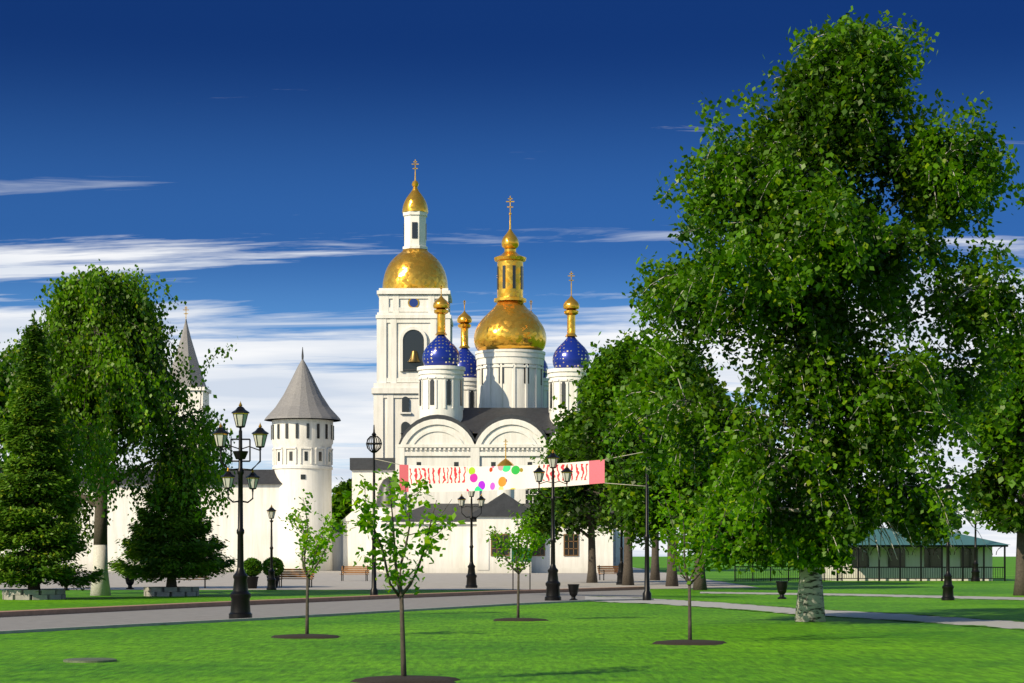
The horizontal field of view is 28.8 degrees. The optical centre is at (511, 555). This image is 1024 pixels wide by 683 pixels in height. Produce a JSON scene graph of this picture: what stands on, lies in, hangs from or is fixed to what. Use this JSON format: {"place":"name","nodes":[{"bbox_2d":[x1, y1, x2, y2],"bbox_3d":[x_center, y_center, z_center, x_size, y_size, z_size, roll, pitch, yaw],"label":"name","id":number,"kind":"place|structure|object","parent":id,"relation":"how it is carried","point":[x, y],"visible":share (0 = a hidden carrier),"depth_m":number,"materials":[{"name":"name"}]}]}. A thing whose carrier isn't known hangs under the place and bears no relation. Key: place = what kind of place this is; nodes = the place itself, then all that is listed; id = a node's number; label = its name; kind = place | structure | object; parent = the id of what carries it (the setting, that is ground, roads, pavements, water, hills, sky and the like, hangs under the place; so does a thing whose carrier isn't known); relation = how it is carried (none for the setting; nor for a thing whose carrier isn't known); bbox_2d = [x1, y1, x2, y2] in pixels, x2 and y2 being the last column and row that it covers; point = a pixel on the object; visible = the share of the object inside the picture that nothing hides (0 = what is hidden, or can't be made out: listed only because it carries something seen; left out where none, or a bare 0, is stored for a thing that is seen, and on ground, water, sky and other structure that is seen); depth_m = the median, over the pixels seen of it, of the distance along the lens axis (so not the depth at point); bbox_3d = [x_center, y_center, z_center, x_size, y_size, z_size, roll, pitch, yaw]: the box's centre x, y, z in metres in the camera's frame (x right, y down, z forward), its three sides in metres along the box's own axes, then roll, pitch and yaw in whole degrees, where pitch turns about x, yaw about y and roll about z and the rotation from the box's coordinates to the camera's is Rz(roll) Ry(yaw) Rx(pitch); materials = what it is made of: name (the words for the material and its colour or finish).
{"place":"outdoors","nodes":[
{"label":"outdoors","id":0,"kind":"place"},
{"bbox_2d":[0,590,643,630],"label":"path","id":1,"kind":"structure","parent":0,"point":[123,617],"depth_m":58.31,"materials":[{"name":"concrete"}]},
{"bbox_2d":[212,401,268,618],"bbox_3d":[-6.939,-1.184,50.891,1.400,5.567,0.661,0,0,-18],"label":"lamp","id":2,"kind":"object","parent":1,"relation":"on","point":[240,595],"visible":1,"depth_m":50.81,"materials":[{"name":"black metal"}]},
{"bbox_2d":[0,586,643,616],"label":"path kerb","id":3,"kind":"structure","parent":1,"relation":"on","point":[33,612],"depth_m":65.55,"materials":[{"name":"stone"}]},
{"bbox_2d":[533,451,572,600],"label":"lamp","id":4,"kind":"object","parent":1,"relation":"on","point":[552,583],"visible":1,"depth_m":71.35,"materials":[{"name":"black metal"}]},
{"bbox_2d":[568,584,578,600],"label":"bin","id":5,"kind":"object","parent":1,"relation":"on","point":[573,589],"visible":0.93,"depth_m":70.98,"materials":[{"name":"black metal"}]},
{"bbox_2d":[0,567,757,589],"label":"plaza paving","id":6,"kind":"structure","parent":0,"point":[326,580],"depth_m":119.32,"materials":[{"name":"grey concrete"}]},
{"bbox_2d":[125,575,134,588],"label":"bin","id":7,"kind":"object","parent":6,"relation":"on","point":[129,582],"visible":0.52,"depth_m":94.94,"materials":[{"name":"black metal"}]},
{"bbox_2d":[0,347,351,570],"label":"round tower and walls","id":8,"kind":"structure","parent":6,"relation":"on","point":[302,416],"depth_m":209.90,"materials":[{"name":"paint"}]},
{"bbox_2d":[166,309,210,446],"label":"tower","id":9,"kind":"structure","parent":6,"relation":"on","point":[188,349],"depth_m":236.84,"materials":[{"name":"paint"}]},
{"bbox_2d":[176,576,207,587],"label":"bench","id":10,"kind":"object","parent":6,"relation":"on","point":[204,579],"visible":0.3,"depth_m":97.54,"materials":[{"name":"brown wood"}]},
{"bbox_2d":[244,557,263,588],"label":"pot shrub","id":11,"kind":"object","parent":6,"relation":"on","point":[253,567],"visible":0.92,"depth_m":96.86,"materials":[{"name":"green plant"}]},
{"bbox_2d":[266,504,276,589],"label":"lamp","id":12,"kind":"object","parent":6,"relation":"on","point":[271,579],"visible":0.97,"depth_m":93.62,"materials":[{"name":"black metal"}]},
{"bbox_2d":[262,557,283,587],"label":"pot shrub","id":13,"kind":"object","parent":6,"relation":"on","point":[278,567],"visible":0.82,"depth_m":99.28,"materials":[{"name":"green plant"}]},
{"bbox_2d":[279,569,313,586],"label":"bench","id":14,"kind":"object","parent":6,"relation":"on","point":[293,572],"visible":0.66,"depth_m":101.12,"materials":[{"name":"brown wood"}]},
{"bbox_2d":[332,477,351,525],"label":"tree","id":15,"kind":"object","parent":6,"relation":"on","point":[338,506],"visible":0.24,"depth_m":234.00,"materials":[{"name":"green plant"}]},
{"bbox_2d":[341,565,368,580],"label":"bench","id":16,"kind":"object","parent":6,"relation":"on","point":[353,567],"visible":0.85,"depth_m":126.73,"materials":[{"name":"brown wood"}]},
{"bbox_2d":[458,491,485,587],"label":"lamp","id":17,"kind":"object","parent":6,"relation":"on","point":[471,577],"visible":0.87,"depth_m":98.86,"materials":[{"name":"black metal"}]},
{"bbox_2d":[350,196,623,572],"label":"cathedral","id":18,"kind":"structure","parent":6,"relation":"on","point":[491,403],"depth_m":200.33,"materials":[{"name":"paint"}]},
{"bbox_2d":[511,547,531,589],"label":"info sign","id":19,"kind":"object","parent":6,"relation":"on","point":[512,556],"visible":0.43,"depth_m":93.67,"materials":[{"name":"black metal"}]},
{"bbox_2d":[515,408,634,582],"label":"tree","id":20,"kind":"object","parent":6,"relation":"on","point":[542,509],"visible":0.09,"depth_m":116.63,"materials":[{"name":"green plant"}]},
{"bbox_2d":[541,328,666,584],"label":"tree","id":21,"kind":"object","parent":6,"relation":"on","point":[604,372],"visible":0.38,"depth_m":106.97,"materials":[{"name":"green plant"}]},
{"bbox_2d":[597,565,617,579],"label":"bench","id":22,"kind":"object","parent":6,"relation":"on","point":[603,571],"visible":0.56,"depth_m":130.14,"materials":[{"name":"brown wood"}]},
{"bbox_2d":[610,505,623,584],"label":"lamp","id":23,"kind":"object","parent":6,"relation":"on","point":[620,573],"visible":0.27,"depth_m":109.78,"materials":[{"name":"black metal"}]},
{"bbox_2d":[575,338,742,585],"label":"tree","id":24,"kind":"object","parent":6,"relation":"on","point":[615,496],"visible":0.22,"depth_m":103.24,"materials":[{"name":"green plant"}]},
{"bbox_2d":[645,331,678,579],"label":"tree","id":25,"kind":"object","parent":6,"relation":"on","point":[655,572],"depth_m":129.80,"materials":[{"name":"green plant"}]},
{"bbox_2d":[371,159,452,457],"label":"bell tower","id":26,"kind":"structure","parent":0,"point":[409,291],"depth_m":228.39,"materials":[{"name":"paint"}]},
{"bbox_2d":[0,557,1023,682],"bbox_3d":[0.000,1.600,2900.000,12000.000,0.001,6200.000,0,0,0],"label":"lawn ground","id":27,"kind":"structure","parent":0,"point":[591,642],"depth_m":36.41,"materials":[{"name":"green plant"}]},
{"bbox_2d":[0,351,19,475],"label":"tree","id":28,"kind":"object","parent":27,"relation":"on","point":[4,395],"visible":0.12,"depth_m":91.06,"materials":[{"name":"green plant"}]},
{"bbox_2d":[2,589,65,599],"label":"stone block wall","id":29,"kind":"structure","parent":27,"relation":"on","point":[26,594],"depth_m":72.64,"materials":[{"name":"stone"}]},
{"bbox_2d":[0,310,105,591],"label":"conifer tree","id":30,"kind":"object","parent":27,"relation":"on","point":[32,504],"visible":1,"depth_m":72.82,"materials":[{"name":"green plant"}]},
{"bbox_2d":[63,658,116,662],"bbox_3d":[-6.400,1.577,30.197,0.800,0.045,0.800,0,0,0],"label":"manhole cover","id":31,"kind":"object","parent":27,"relation":"on","point":[86,660],"visible":1,"depth_m":29.96,"materials":[{"name":"metal"}]},
{"bbox_2d":[0,259,238,595],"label":"weeping tree","id":32,"kind":"object","parent":27,"relation":"on","point":[111,376],"visible":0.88,"depth_m":78.85,"materials":[{"name":"green plant"}]},
{"bbox_2d":[106,431,236,586],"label":"conifer tree","id":33,"kind":"object","parent":27,"relation":"on","point":[170,545],"visible":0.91,"depth_m":78.74,"materials":[{"name":"green plant"}]},
{"bbox_2d":[144,587,198,595],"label":"stone block wall","id":34,"kind":"structure","parent":27,"relation":"on","point":[171,591],"depth_m":78.73,"materials":[{"name":"stone"}]},
{"bbox_2d":[270,634,339,638],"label":"mulch","id":35,"kind":"object","parent":27,"relation":"on","point":[307,636],"visible":1,"depth_m":38.64,"materials":[{"name":"brown soil"}]},
{"bbox_2d":[278,489,354,633],"bbox_3d":[-3.955,0.138,39.209,1.252,2.925,1.963,0,0,-32],"label":"young tree","id":36,"kind":"object","parent":27,"relation":"on","point":[321,543],"visible":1,"depth_m":39.06,"materials":[{"name":"green plant"}]},
{"bbox_2d":[0,598,653,633],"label":"path kerb","id":37,"kind":"structure","parent":27,"relation":"on","point":[195,622],"depth_m":50.04,"materials":[{"name":"grey concrete"}]},
{"bbox_2d":[341,463,465,675],"bbox_3d":[-1.286,0.201,25.218,1.258,2.801,1.923,0,0,18],"label":"young tree","id":38,"kind":"object","parent":27,"relation":"on","point":[396,577],"visible":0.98,"depth_m":25.27,"materials":[{"name":"green plant"}]},
{"bbox_2d":[350,675,459,682],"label":"mulch","id":39,"kind":"object","parent":27,"relation":"on","point":[409,679],"visible":0.98,"depth_m":25.07,"materials":[{"name":"brown soil"}]},
{"bbox_2d":[366,414,650,599],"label":"banner on masts","id":40,"kind":"object","parent":27,"relation":"on","point":[451,478],"visible":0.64,"depth_m":74.56,"materials":[{"name":"white fabric"}]},
{"bbox_2d":[486,510,550,617],"bbox_3d":[0.163,0.224,49.415,1.442,2.755,1.485,0,0,42],"label":"young tree","id":41,"kind":"object","parent":27,"relation":"on","point":[533,543],"visible":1,"depth_m":49.34,"materials":[{"name":"green plant"}]},
{"bbox_2d":[494,618,548,620],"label":"mulch","id":42,"kind":"object","parent":27,"relation":"on","point":[519,619],"visible":0.99,"depth_m":48.97,"materials":[{"name":"brown soil"}]},
{"bbox_2d":[162,591,1023,629],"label":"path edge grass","id":43,"kind":"structure","parent":27,"relation":"on","point":[862,611],"depth_m":56.83,"materials":[{"name":"green plant"}]},
{"bbox_2d":[652,639,726,644],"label":"mulch","id":44,"kind":"object","parent":27,"relation":"on","point":[689,642],"visible":0.99,"depth_m":35.98,"materials":[{"name":"brown soil"}]},
{"bbox_2d":[642,483,751,639],"bbox_3d":[3.403,0.130,36.533,1.933,2.940,1.666,0,0,0],"label":"young tree","id":45,"kind":"object","parent":27,"relation":"on","point":[715,543],"visible":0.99,"depth_m":36.39,"materials":[{"name":"green plant"}]},
{"bbox_2d":[611,376,783,589],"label":"tree","id":46,"kind":"object","parent":27,"relation":"on","point":[633,505],"visible":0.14,"depth_m":93.13,"materials":[{"name":"green plant"}]},
{"bbox_2d":[776,581,787,598],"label":"bin","id":47,"kind":"object","parent":27,"relation":"on","point":[781,587],"visible":0.97,"depth_m":73.94,"materials":[{"name":"black metal"}]},
{"bbox_2d":[588,5,1023,621],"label":"birch tree","id":48,"kind":"object","parent":27,"relation":"on","point":[808,251],"visible":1,"depth_m":46.72,"materials":[{"name":"green plant"}]},
{"bbox_2d":[734,528,1008,580],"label":"pavilion","id":49,"kind":"structure","parent":27,"relation":"on","point":[926,564],"depth_m":127.90,"materials":[{"name":"glass"}]},
{"bbox_2d":[941,484,954,599],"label":"lamp","id":50,"kind":"object","parent":27,"relation":"on","point":[947,588],"visible":0.61,"depth_m":71.80,"materials":[{"name":"black metal"}]},
{"bbox_2d":[964,508,985,581],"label":"lamp","id":51,"kind":"object","parent":27,"relation":"on","point":[975,572],"visible":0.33,"depth_m":124.84,"materials":[{"name":"black metal"}]},
{"bbox_2d":[952,333,1023,595],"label":"tree","id":52,"kind":"object","parent":27,"relation":"on","point":[999,475],"visible":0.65,"depth_m":79.27,"materials":[{"name":"green plant"}]},
{"bbox_2d":[0,0,1023,556],"label":"sky","id":53,"kind":"structure","parent":0,"point":[257,157],"materials":[{"name":"blue"}]},
{"bbox_2d":[585,596,1023,628],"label":"gravel path","id":54,"kind":"structure","parent":0,"point":[927,618],"depth_m":55.13,"materials":[{"name":"grey gravel"}]},
{"bbox_2d":[700,592,1023,599],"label":"gravel path","id":55,"kind":"structure","parent":0,"point":[956,597],"depth_m":80.25,"materials":[{"name":"grey gravel"}]}
]}

